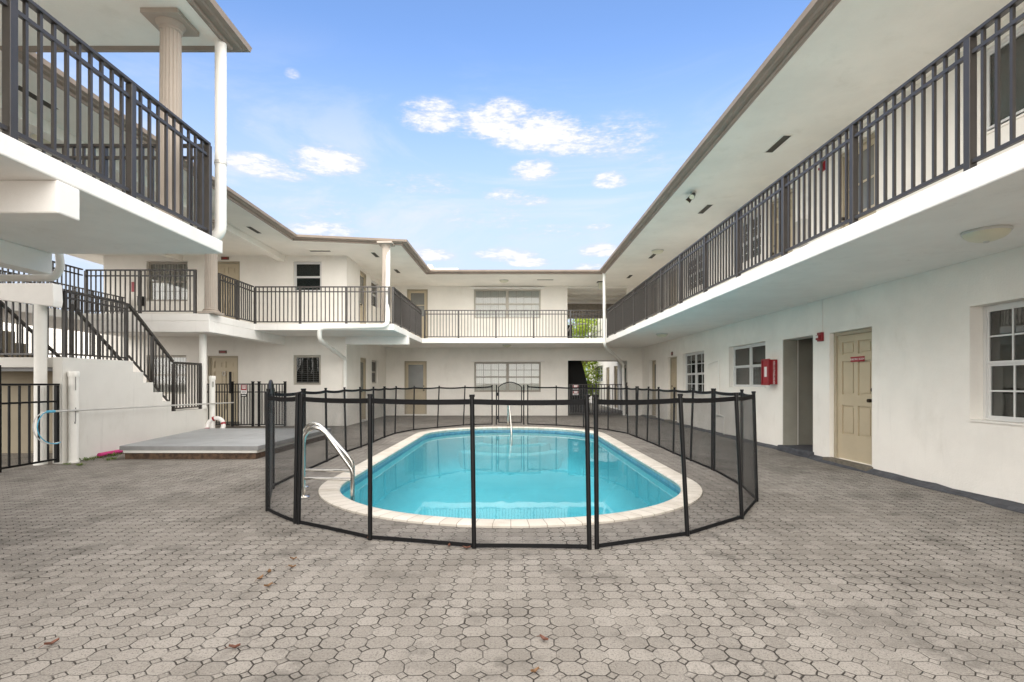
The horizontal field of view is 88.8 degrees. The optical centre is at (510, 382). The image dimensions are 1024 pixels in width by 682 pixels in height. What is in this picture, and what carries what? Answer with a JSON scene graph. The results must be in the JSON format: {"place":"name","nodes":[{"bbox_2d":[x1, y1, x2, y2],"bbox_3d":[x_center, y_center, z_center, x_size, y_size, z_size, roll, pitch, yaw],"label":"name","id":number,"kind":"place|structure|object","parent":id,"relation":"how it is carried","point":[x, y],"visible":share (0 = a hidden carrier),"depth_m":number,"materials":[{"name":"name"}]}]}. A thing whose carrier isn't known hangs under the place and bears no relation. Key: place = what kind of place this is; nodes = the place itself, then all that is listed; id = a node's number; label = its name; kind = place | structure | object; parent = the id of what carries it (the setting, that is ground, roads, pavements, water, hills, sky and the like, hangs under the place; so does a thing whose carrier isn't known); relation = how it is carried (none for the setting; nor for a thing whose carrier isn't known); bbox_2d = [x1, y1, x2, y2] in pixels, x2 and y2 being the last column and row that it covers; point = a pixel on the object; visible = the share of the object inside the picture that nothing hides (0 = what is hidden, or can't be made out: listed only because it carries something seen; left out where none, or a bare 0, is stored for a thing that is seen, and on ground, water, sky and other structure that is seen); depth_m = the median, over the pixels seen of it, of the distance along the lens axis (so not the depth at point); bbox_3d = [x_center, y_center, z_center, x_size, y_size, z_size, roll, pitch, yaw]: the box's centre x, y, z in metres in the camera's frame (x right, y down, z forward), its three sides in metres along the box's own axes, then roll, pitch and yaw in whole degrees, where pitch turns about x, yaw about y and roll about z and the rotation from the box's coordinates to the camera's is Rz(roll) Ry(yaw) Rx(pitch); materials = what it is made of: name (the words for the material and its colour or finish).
{"place":"outdoors","nodes":[
{"label":"outdoors","id":0,"kind":"place"},
{"bbox_2d":[0,0,251,274],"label":"apartment building","id":1,"kind":"structure","parent":0,"point":[49,206],"depth_m":5.26,"materials":[{"name":"white paint"}]},
{"bbox_2d":[0,254,64,281],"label":"downspout","id":2,"kind":"object","parent":1,"relation":"attached to","point":[57,272],"visible":0.91,"depth_m":5.90,"materials":[{"name":"white plastic"}]},
{"bbox_2d":[0,0,211,235],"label":"balcony railing","id":3,"kind":"object","parent":1,"relation":"on","point":[11,13],"visible":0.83,"depth_m":4.13,"materials":[{"name":"brown metal"}]},
{"bbox_2d":[26,144,203,231],"bbox_3d":[-5.664,-2.080,5.660,4.728,1.000,0.056,0,0,0],"label":"balcony railing","id":4,"kind":"object","parent":1,"relation":"on","point":[84,157],"visible":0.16,"depth_m":5.65,"materials":[{"name":"brown metal"}]},
{"bbox_2d":[140,8,198,221],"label":"fluted column","id":5,"kind":"structure","parent":1,"relation":"attached to","point":[173,26],"depth_m":5.46,"materials":[{"name":"beige paint"}]},
{"bbox_2d":[212,38,226,239],"bbox_3d":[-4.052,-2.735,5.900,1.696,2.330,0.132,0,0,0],"label":"downspout","id":6,"kind":"object","parent":1,"relation":"attached to","point":[220,227],"visible":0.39,"depth_m":5.85,"materials":[{"name":"white plastic"}]},
{"bbox_2d":[266,380,274,507],"bbox_3d":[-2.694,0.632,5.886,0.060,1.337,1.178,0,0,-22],"label":"fence post","id":7,"kind":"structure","parent":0,"point":[271,389],"depth_m":6.05,"materials":[{"name":"black plastic"}]},
{"bbox_2d":[0,0,811,379],"label":"sky","id":8,"kind":"structure","parent":0,"point":[476,134],"materials":[{"name":"blue"}]},
{"bbox_2d":[0,402,1023,681],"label":"courtyard paving","id":9,"kind":"structure","parent":0,"point":[120,568],"depth_m":3.40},
{"bbox_2d":[0,383,59,472],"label":"picket gate","id":10,"kind":"structure","parent":9,"relation":"on","point":[56,401],"depth_m":7.86,"materials":[{"name":"black metal"}]},
{"bbox_2d":[33,304,47,464],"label":"round column","id":11,"kind":"structure","parent":9,"relation":"on","point":[40,344],"depth_m":8.26,"materials":[{"name":"paint"}]},
{"bbox_2d":[39,638,58,647],"bbox_3d":[-2.272,1.283,2.574,0.027,0.022,0.081,0,0,22],"label":"fallen leaf","id":12,"kind":"object","parent":9,"relation":"on","point":[51,642],"visible":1,"depth_m":2.58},
{"bbox_2d":[67,371,79,462],"bbox_3d":[-7.102,0.554,8.503,0.195,1.489,0.194,0,0,0],"label":"pvc post","id":13,"kind":"object","parent":9,"relation":"on","point":[73,417],"visible":1,"depth_m":8.47,"materials":[{"name":"plastic"}]},
{"bbox_2d":[33,402,233,443],"bbox_3d":[-7.030,0.682,10.488,0.075,0.527,5.525,0,0,0],"label":"rescue pole","id":14,"kind":"object","parent":13,"relation":"on","point":[50,411],"visible":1,"depth_m":8.83,"materials":[{"name":"metal"}]},
{"bbox_2d":[0,331,207,463],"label":"staircase","id":15,"kind":"structure","parent":9,"relation":"on","point":[103,383],"depth_m":9.60,"materials":[{"name":"paint"}]},
{"bbox_2d":[0,300,60,354],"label":"stair railing","id":16,"kind":"object","parent":15,"relation":"on","point":[27,353],"visible":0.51,"depth_m":8.49,"materials":[{"name":"brown metal"}]},
{"bbox_2d":[1,300,60,356],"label":"stair railing","id":17,"kind":"object","parent":15,"relation":"on","point":[23,323],"visible":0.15,"depth_m":10.14,"materials":[{"name":"brown metal"}]},
{"bbox_2d":[23,372,52,450],"bbox_3d":[-8.525,0.525,9.584,0.850,1.450,0.107,0,0,0],"label":"cupboard door","id":18,"kind":"structure","parent":15,"relation":"in","point":[28,377],"depth_m":9.60,"materials":[{"name":"metal"}]},
{"bbox_2d":[61,290,128,360],"bbox_3d":[-7.250,-0.960,9.180,0.056,1.090,1.416,0,0,0],"label":"stair railing","id":19,"kind":"object","parent":15,"relation":"on","point":[64,331],"visible":0.98,"depth_m":9.08,"materials":[{"name":"brown metal"}]},
{"bbox_2d":[69,304,122,360],"bbox_3d":[-8.330,-0.465,10.578,0.056,2.083,1.372,0,0,0],"label":"stair railing","id":20,"kind":"object","parent":15,"relation":"on","point":[89,326],"visible":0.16,"depth_m":10.34,"materials":[{"name":"brown metal"}]},
{"bbox_2d":[128,304,173,406],"bbox_3d":[-7.250,-0.493,10.570,0.056,2.028,1.328,0,0,0],"label":"stair railing","id":21,"kind":"object","parent":15,"relation":"on","point":[153,338],"visible":0.98,"depth_m":10.55,"materials":[{"name":"brown metal"}]},
{"bbox_2d":[171,362,201,410],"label":"stair railing","id":22,"kind":"object","parent":15,"relation":"on","point":[174,383],"visible":1,"depth_m":11.67,"materials":[{"name":"brown metal"}]},
{"bbox_2d":[199,334,206,408],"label":"round column","id":23,"kind":"structure","parent":15,"relation":"on","point":[203,349],"depth_m":12.28,"materials":[{"name":"white concrete"}]},
{"bbox_2d":[97,450,122,456],"bbox_3d":[-7.121,1.245,9.760,0.070,0.066,1.481,0,0,-2],"label":"pool noodle","id":24,"kind":"object","parent":9,"relation":"on","point":[108,452],"visible":0.39,"depth_m":9.23,"materials":[{"name":"pink plastic"}]},
{"bbox_2d":[209,376,215,427],"bbox_3d":[-7.100,0.567,12.450,0.148,1.464,0.148,0,0,0],"label":"pvc post","id":25,"kind":"object","parent":9,"relation":"on","point":[212,379],"visible":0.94,"depth_m":12.40,"materials":[{"name":"plastic"}]},
{"bbox_2d":[205,416,225,427],"bbox_3d":[-6.980,1.030,12.360,0.480,0.480,0.223,0,0,0],"label":"life ring","id":26,"kind":"object","parent":9,"relation":"on","point":[215,418],"visible":0.61,"depth_m":12.36,"materials":[{"name":"plastic"}]},
{"bbox_2d":[0,50,434,425],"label":"apartment building","id":27,"kind":"structure","parent":9,"relation":"on","point":[297,356],"depth_m":15.80,"materials":[{"name":"beige paint"}]},
{"bbox_2d":[18,84,60,109],"bbox_3d":[-6.400,-3.845,7.050,0.148,0.008,0.624,0,0,0],"label":"soffit vent","id":28,"kind":"object","parent":27,"relation":"attached to","point":[33,96],"visible":0.53,"depth_m":7.06,"materials":[{"name":"paint"}]},
{"bbox_2d":[30,133,50,143],"bbox_3d":[-7.300,-3.793,8.200,0.354,0.111,0.354,0,0,0],"label":"ceiling lamp","id":29,"kind":"object","parent":27,"relation":"attached to","point":[33,136],"visible":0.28,"depth_m":8.10,"materials":[{"name":"metal"}]},
{"bbox_2d":[1,261,82,310],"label":"balcony railing","id":30,"kind":"object","parent":27,"relation":"on","point":[53,268],"visible":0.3,"depth_m":11.45,"materials":[{"name":"brown metal"}]},
{"bbox_2d":[0,270,123,312],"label":"balcony railing","id":31,"kind":"object","parent":27,"relation":"on","point":[93,291],"visible":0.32,"depth_m":14.18,"materials":[{"name":"brown metal"}]},
{"bbox_2d":[84,269,196,312],"bbox_3d":[-8.384,-2.070,11.850,2.528,1.000,0.056,0,0,0],"label":"balcony railing","id":32,"kind":"object","parent":27,"relation":"on","point":[140,276],"visible":0.93,"depth_m":11.84,"materials":[{"name":"brown metal"}]},
{"bbox_2d":[146,262,187,300],"bbox_3d":[-10.380,-3.074,15.936,1.236,1.205,0.308,0,0,0],"label":"window","id":33,"kind":"structure","parent":27,"relation":"in","point":[152,265],"depth_m":15.97,"materials":[{"name":"clear glass"}]},
{"bbox_2d":[149,355,185,393],"bbox_3d":[-10.400,-0.245,15.995,1.192,1.182,0.190,0,0,0],"label":"window","id":34,"kind":"structure","parent":27,"relation":"in","point":[177,358],"depth_m":15.97,"materials":[{"name":"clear glass"}]},
{"bbox_2d":[197,220,224,314],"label":"fluted column","id":35,"kind":"structure","parent":27,"relation":"attached to","point":[211,284],"depth_m":11.87,"materials":[{"name":"beige paint"}]},
{"bbox_2d":[211,358,236,420],"bbox_3d":[-8.690,0.205,15.876,0.796,1.926,0.057,0,0,0],"label":"door","id":36,"kind":"structure","parent":27,"relation":"in","point":[220,367],"depth_m":15.87,"materials":[{"name":"beige paint"}]},
{"bbox_2d":[218,264,238,318],"bbox_3d":[-8.620,-2.630,15.887,0.756,1.976,0.035,0,0,0],"label":"door","id":37,"kind":"structure","parent":27,"relation":"in","point":[231,270],"depth_m":15.88,"materials":[{"name":"beige paint"}]},
{"bbox_2d":[218,273,253,321],"bbox_3d":[-6.830,-2.070,13.026,0.056,1.000,1.708,0,0,0],"label":"balcony railing","id":38,"kind":"object","parent":27,"relation":"on","point":[237,287],"visible":0.85,"depth_m":12.94,"materials":[{"name":"brown metal"}]},
{"bbox_2d":[245,226,262,233],"bbox_3d":[-6.450,-3.845,13.150,0.148,0.008,0.624,0,0,0],"label":"soffit vent","id":39,"kind":"object","parent":27,"relation":"attached to","point":[253,229],"visible":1,"depth_m":13.14,"materials":[{"name":"metal"}]},
{"bbox_2d":[294,355,320,384],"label":"window","id":40,"kind":"structure","parent":27,"relation":"in","point":[307,368],"depth_m":15.95,"materials":[{"name":"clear glass"}]},
{"bbox_2d":[294,262,321,290],"bbox_3d":[-6.135,-3.210,15.910,0.842,0.912,0.120,0,0,0],"label":"window","id":41,"kind":"structure","parent":27,"relation":"in","point":[305,273],"depth_m":15.95,"materials":[{"name":"clear glass"}]},
{"bbox_2d":[254,286,389,323],"bbox_3d":[-5.014,-2.070,13.920,3.628,1.000,0.056,0,0,0],"label":"balcony railing","id":42,"kind":"object","parent":27,"relation":"on","point":[300,291],"visible":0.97,"depth_m":13.91,"materials":[{"name":"brown metal"}]},
{"bbox_2d":[317,250,389,425],"bbox_3d":[-4.152,-1.298,14.750,1.925,5.157,2.059,0,0,0],"label":"downspout","id":43,"kind":"object","parent":27,"relation":"attached to","point":[346,327],"visible":0.98,"depth_m":13.91,"materials":[{"name":"white plastic"}]},
{"bbox_2d":[360,360,364,418],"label":"door","id":44,"kind":"structure","parent":27,"relation":"in","point":[362,362],"depth_m":17.72,"materials":[{"name":"beige paint"}]},
{"bbox_2d":[360,273,364,323],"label":"door","id":45,"kind":"structure","parent":27,"relation":"in","point":[362,278],"depth_m":17.67,"materials":[{"name":"beige paint"}]},
{"bbox_2d":[371,280,377,308],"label":"window","id":46,"kind":"structure","parent":27,"relation":"in","point":[372,283],"depth_m":19.32,"materials":[{"name":"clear glass"}]},
{"bbox_2d":[372,360,377,383],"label":"window","id":47,"kind":"structure","parent":27,"relation":"in","point":[373,361],"depth_m":19.24,"materials":[{"name":"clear glass"}]},
{"bbox_2d":[377,241,394,323],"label":"fluted column","id":48,"kind":"structure","parent":27,"relation":"on","point":[385,245],"depth_m":14.28,"materials":[{"name":"beige paint"}]},
{"bbox_2d":[392,287,421,337],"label":"balcony railing","id":49,"kind":"object","parent":27,"relation":"on","point":[406,313],"visible":0.88,"depth_m":15.59,"materials":[{"name":"brown metal"}]},
{"bbox_2d":[207,384,229,424],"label":"picket fence","id":50,"kind":"object","parent":9,"relation":"on","point":[219,402],"visible":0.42,"depth_m":15.09,"materials":[{"name":"black metal"}]},
{"bbox_2d":[119,428,330,458],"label":"platform","id":51,"kind":"structure","parent":9,"relation":"on","point":[226,443],"depth_m":9.18,"materials":[{"name":"grey paint"}]},
{"bbox_2d":[229,372,254,426],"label":"picket gate","id":52,"kind":"structure","parent":9,"relation":"on","point":[251,400],"depth_m":15.09,"materials":[{"name":"black metal"}]},
{"bbox_2d":[241,385,246,393],"bbox_3d":[-7.680,0.180,15.060,0.170,0.260,0.008,0,0,0],"label":"safety notice","id":53,"kind":"object","parent":52,"relation":"attached to","point":[243,389],"visible":1,"depth_m":15.06,"materials":[{"name":"plastic"}]},
{"bbox_2d":[255,381,286,426],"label":"picket fence","id":54,"kind":"object","parent":9,"relation":"on","point":[260,404],"visible":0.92,"depth_m":15.09,"materials":[{"name":"black metal"}]},
{"bbox_2d":[265,392,299,523],"bbox_3d":[-2.223,0.696,5.069,0.734,1.209,0.054,0,0,44],"label":"fence","id":55,"kind":"object","parent":9,"relation":"on","point":[296,398],"visible":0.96,"depth_m":5.02,"materials":[{"name":"black plastic"}]},
{"bbox_2d":[275,389,303,485],"bbox_3d":[-2.975,0.691,7.020,0.043,1.218,1.086,0,0,-3],"label":"fence","id":56,"kind":"object","parent":9,"relation":"on","point":[286,394],"visible":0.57,"depth_m":6.96,"materials":[{"name":"black plastic"}]},
{"bbox_2d":[301,425,354,500],"bbox_3d":[-2.096,1.116,5.930,0.658,1.268,0.150,0,0,0],"label":"grab rail","id":57,"kind":"object","parent":9,"relation":"on","point":[351,479],"visible":0.8,"depth_m":5.91,"materials":[{"name":"silver metal"}]},
{"bbox_2d":[303,422,354,487],"bbox_3d":[-2.296,1.116,6.500,0.718,1.268,0.150,0,0,0],"label":"grab rail","id":58,"kind":"object","parent":9,"relation":"on","point":[347,455],"visible":0.47,"depth_m":6.48,"materials":[{"name":"silver metal"}]},
{"bbox_2d":[303,386,384,468],"bbox_3d":[-3.035,0.691,9.980,0.153,1.219,4.765,0,0,0],"label":"fence","id":59,"kind":"object","parent":9,"relation":"on","point":[344,391],"visible":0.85,"depth_m":9.72,"materials":[{"name":"black plastic"}]},
{"bbox_2d":[385,385,492,437],"bbox_3d":[-2.081,0.681,14.525,0.764,1.239,4.604,0,0,32],"label":"fence","id":60,"kind":"object","parent":9,"relation":"on","point":[414,388],"visible":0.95,"depth_m":14.72,"materials":[{"name":"black plastic"}]},
{"bbox_2d":[296,393,591,549],"bbox_3d":[-0.700,0.696,4.329,2.705,1.209,0.292,0,0,16],"label":"fence","id":61,"kind":"object","parent":9,"relation":"on","point":[370,400],"visible":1,"depth_m":4.13,"materials":[{"name":"black plastic"}]},
{"bbox_2d":[318,426,701,527],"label":"swimming pool","id":62,"kind":"structure","parent":9,"relation":"in","point":[532,477],"depth_m":10.69,"materials":[{"name":"liquid"}]},
{"bbox_2d":[507,405,511,445],"bbox_3d":[-0.001,1.147,14.849,0.139,1.306,1.349,0,0,-7],"label":"handrail","id":63,"kind":"object","parent":62,"relation":"attached to","point":[508,411],"visible":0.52,"depth_m":14.69,"materials":[{"name":"silver metal"}]},
{"bbox_2d":[496,382,524,424],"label":"pool gate","id":64,"kind":"structure","parent":9,"relation":"on","point":[497,394],"depth_m":16.25,"materials":[{"name":"black metal"}]},
{"bbox_2d":[379,264,657,415],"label":"apartment building","id":65,"kind":"structure","parent":9,"relation":"on","point":[429,362],"depth_m":20.80,"materials":[{"name":"beige paint"}]},
{"bbox_2d":[406,363,424,413],"bbox_3d":[-3.781,0.215,20.828,0.778,2.046,0.113,0,0,0],"label":"door","id":66,"kind":"structure","parent":65,"relation":"in","point":[415,372],"depth_m":20.86,"materials":[{"name":"beige paint"}]},
{"bbox_2d":[409,291,425,337],"bbox_3d":[-3.705,-2.655,20.868,0.706,2.026,0.035,0,0,0],"label":"door","id":67,"kind":"structure","parent":65,"relation":"in","point":[418,298],"depth_m":20.86,"materials":[{"name":"beige paint"}]},
{"bbox_2d":[471,360,543,391],"bbox_3d":[-0.115,-0.273,20.877,2.930,1.264,0.325,0,0,0],"label":"window","id":68,"kind":"structure","parent":65,"relation":"in","point":[486,372],"depth_m":20.92,"materials":[{"name":"white glass"}]},
{"bbox_2d":[474,289,540,318],"bbox_3d":[-0.125,-3.138,20.911,2.666,1.175,0.258,0,0,0],"label":"window","id":69,"kind":"structure","parent":65,"relation":"in","point":[484,299],"depth_m":20.92,"materials":[{"name":"clear glass"}]},
{"bbox_2d":[424,310,602,337],"bbox_3d":[0.140,-2.070,18.440,6.380,1.000,0.056,0,0,0],"label":"balcony railing","id":70,"kind":"object","parent":65,"relation":"on","point":[514,314],"visible":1,"depth_m":18.43,"materials":[{"name":"brown metal"}]},
{"bbox_2d":[597,281,602,289],"bbox_3d":[3.420,-3.702,19.900,0.240,0.294,0.240,0,0,0],"label":"lantern","id":71,"kind":"object","parent":65,"relation":"hanging from","point":[600,285],"visible":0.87,"depth_m":19.84,"materials":[{"name":"white metal"}]},
{"bbox_2d":[603,273,624,414],"bbox_3d":[3.885,-1.310,19.525,0.144,5.183,2.762,0,0,27],"label":"downspout","id":72,"kind":"object","parent":65,"relation":"attached to","point":[615,356],"visible":0.99,"depth_m":18.36,"materials":[{"name":"white plastic"}]},
{"bbox_2d":[569,384,592,413],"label":"picket gate","id":73,"kind":"structure","parent":9,"relation":"on","point":[582,396],"depth_m":20.71,"materials":[{"name":"brown metal"}]},
{"bbox_2d":[527,385,636,437],"bbox_3d":[2.087,0.681,14.550,0.807,1.238,4.608,0,0,-32],"label":"fence","id":74,"kind":"object","parent":9,"relation":"on","point":[634,398],"visible":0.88,"depth_m":14.30,"materials":[{"name":"black metal"}]},
{"bbox_2d":[567,323,601,413],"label":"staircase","id":75,"kind":"structure","parent":9,"relation":"on","point":[576,373],"depth_m":22.00,"materials":[{"name":"black"}]},
{"bbox_2d":[568,319,602,399],"bbox_3d":[4.194,-1.618,31.824,5.620,6.048,4.746,0,0,0],"label":"tree","id":76,"kind":"object","parent":9,"relation":"on","point":[589,367],"visible":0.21,"depth_m":31.15,"materials":[{"name":"green plant"}]},
{"bbox_2d":[595,382,626,413],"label":"picket fence","id":77,"kind":"object","parent":9,"relation":"on","point":[596,384],"visible":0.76,"depth_m":20.73,"materials":[{"name":"brown metal"}]},
{"bbox_2d":[636,386,712,469],"bbox_3d":[3.017,0.691,10.085,0.089,1.219,4.615,0,0,0],"label":"fence","id":78,"kind":"object","parent":9,"relation":"on","point":[674,390],"visible":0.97,"depth_m":9.57,"materials":[{"name":"black metal"}]},
{"bbox_2d":[593,388,758,548],"bbox_3d":[2.183,0.691,5.687,0.856,1.219,4.362,0,0,33],"label":"fence","id":79,"kind":"object","parent":9,"relation":"on","point":[746,434],"visible":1,"depth_m":4.98,"materials":[{"name":"black plastic"}]},
{"bbox_2d":[579,0,1023,503],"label":"apartment building","id":80,"kind":"structure","parent":9,"relation":"on","point":[911,365],"depth_m":6.93,"materials":[{"name":"beige paint"}]},
{"bbox_2d":[596,366,602,381],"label":"window","id":81,"kind":"structure","parent":80,"relation":"in","point":[599,372],"depth_m":31.02,"materials":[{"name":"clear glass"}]},
{"bbox_2d":[616,367,617,407],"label":"door","id":82,"kind":"structure","parent":80,"relation":"in","point":[616,367],"depth_m":26.21,"materials":[{"name":"beige paint"}]},
{"bbox_2d":[653,362,655,415],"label":"door","id":83,"kind":"structure","parent":80,"relation":"in","point":[654,363],"depth_m":19.60,"materials":[{"name":"beige paint"}]},
{"bbox_2d":[651,249,663,253],"bbox_3d":[4.280,-3.793,15.200,0.354,0.111,0.354,0,0,0],"label":"ceiling lamp","id":84,"kind":"object","parent":80,"relation":"attached to","point":[657,251],"visible":1,"depth_m":15.10,"materials":[{"name":"metal"}]},
{"bbox_2d":[671,359,676,420],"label":"door","id":85,"kind":"structure","parent":80,"relation":"in","point":[674,361],"depth_m":17.10,"materials":[{"name":"beige paint"}]},
{"bbox_2d":[686,191,696,202],"bbox_3d":[3.656,-3.753,10.531,0.187,0.192,0.319,0,0,0],"label":"floodlight","id":86,"kind":"object","parent":80,"relation":"attached to","point":[691,197],"visible":1,"depth_m":10.47,"materials":[{"name":"metal"}]},
{"bbox_2d":[685,254,697,292],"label":"window","id":87,"kind":"structure","parent":80,"relation":"in","point":[697,254],"depth_m":15.38,"materials":[{"name":"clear glass"}]},
{"bbox_2d":[683,351,703,395],"bbox_3d":[5.306,-0.258,15.035,0.148,1.235,1.726,0,0,0],"label":"window","id":88,"kind":"structure","parent":80,"relation":"in","point":[694,361],"depth_m":15.04,"materials":[{"name":"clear glass"}]},
{"bbox_2d":[697,204,713,213],"bbox_3d":[4.310,-3.845,11.570,0.148,0.008,0.624,0,0,0],"label":"soffit vent","id":89,"kind":"object","parent":80,"relation":"attached to","point":[704,209],"visible":1,"depth_m":11.53,"materials":[{"name":"metal"}]},
{"bbox_2d":[706,360,724,433],"bbox_3d":[5.197,0.353,13.233,0.062,1.834,1.058,0,0,-2],"label":"wall pipe","id":90,"kind":"object","parent":80,"relation":"attached to","point":[719,397],"depth_m":13.06,"materials":[{"name":"white plastic"}]},
{"bbox_2d":[730,211,760,269],"bbox_3d":[5.316,-3.179,11.700,0.168,0.995,1.496,0,0,0],"label":"window","id":91,"kind":"structure","parent":80,"relation":"in","point":[760,211],"depth_m":11.67,"materials":[{"name":"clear glass"}]},
{"bbox_2d":[733,342,764,387],"bbox_3d":[5.316,-0.374,11.655,0.168,0.965,1.786,0,0,0],"label":"window","id":92,"kind":"structure","parent":80,"relation":"in","point":[746,358],"depth_m":11.80,"materials":[{"name":"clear glass"}]},
{"bbox_2d":[761,359,776,384],"bbox_3d":[5.157,-0.215,10.410,0.184,0.520,0.310,0,0,0],"label":"extinguisher box","id":93,"kind":"object","parent":80,"relation":"attached to","point":[768,371],"visible":1,"depth_m":10.27,"materials":[{"name":"red paint"}]},
{"bbox_2d":[764,135,792,152],"bbox_3d":[4.310,-3.845,8.420,0.148,0.008,0.624,0,0,0],"label":"soffit vent","id":94,"kind":"object","parent":80,"relation":"attached to","point":[778,143],"visible":1,"depth_m":8.40,"materials":[{"name":"paint"}]},
{"bbox_2d":[773,193,792,259],"bbox_3d":[5.299,-2.615,10.164,0.113,1.946,0.788,0,0,0],"label":"door","id":95,"kind":"structure","parent":80,"relation":"in","point":[791,195],"depth_m":9.94,"materials":[{"name":"beige paint"}]},
{"bbox_2d":[795,219,807,246],"bbox_3d":[5.184,-2.675,9.340,0.129,0.450,0.240,0,0,0],"label":"utility box","id":96,"kind":"object","parent":80,"relation":"attached to","point":[796,231],"visible":0.57,"depth_m":9.23,"materials":[{"name":"metal"}]},
{"bbox_2d":[606,0,1023,337],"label":"balcony railing","id":97,"kind":"object","parent":80,"relation":"on","point":[637,304],"visible":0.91,"depth_m":5.14,"materials":[{"name":"brown metal"}]},
{"bbox_2d":[815,300,823,341],"bbox_3d":[5.204,-1.050,8.810,0.091,0.700,0.124,0,0,0],"label":"fire alarm","id":98,"kind":"object","parent":80,"relation":"attached to","point":[819,336],"visible":1,"depth_m":8.78,"materials":[{"name":"red paint"}]},
{"bbox_2d":[837,332,871,464],"bbox_3d":[5.328,0.228,8.101,0.113,1.971,0.898,0,0,0],"label":"door","id":99,"kind":"structure","parent":80,"relation":"in","point":[854,395],"depth_m":8.10,"materials":[{"name":"beige paint"}]},
{"bbox_2d":[842,137,875,226],"bbox_3d":[5.299,-2.615,7.934,0.113,1.946,0.768,0,0,0],"label":"door","id":100,"kind":"structure","parent":80,"relation":"in","point":[872,140],"depth_m":7.83,"materials":[{"name":"beige paint"}]},
{"bbox_2d":[960,225,1013,242],"bbox_3d":[4.370,-1.343,4.800,0.364,0.111,0.364,0,0,0],"label":"ceiling lamp","id":101,"kind":"object","parent":80,"relation":"attached to","point":[986,234],"visible":1,"depth_m":4.71,"materials":[{"name":"glass"}]},
{"bbox_2d":[968,300,1023,425],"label":"window","id":102,"kind":"structure","parent":80,"relation":"in","point":[1003,324],"depth_m":5.75,"materials":[{"name":"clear glass"}]},
{"bbox_2d":[979,25,1023,137],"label":"window","id":103,"kind":"structure","parent":80,"relation":"in","point":[990,54],"depth_m":5.59,"materials":[{"name":"clear glass"}]},
{"bbox_2d":[640,415,1023,512],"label":"tar strip","id":104,"kind":"object","parent":9,"relation":"on","point":[1007,504],"visible":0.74,"depth_m":6.63,"materials":[{"name":"asphalt"}]},
{"label":"ground","id":105,"kind":"structure","parent":0,"visible":0},
{"bbox_2d":[3,322,101,358],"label":"boundary wall","id":106,"kind":"structure","parent":105,"relation":"on","point":[58,340],"depth_m":26.50,"materials":[{"name":"beige paint"}]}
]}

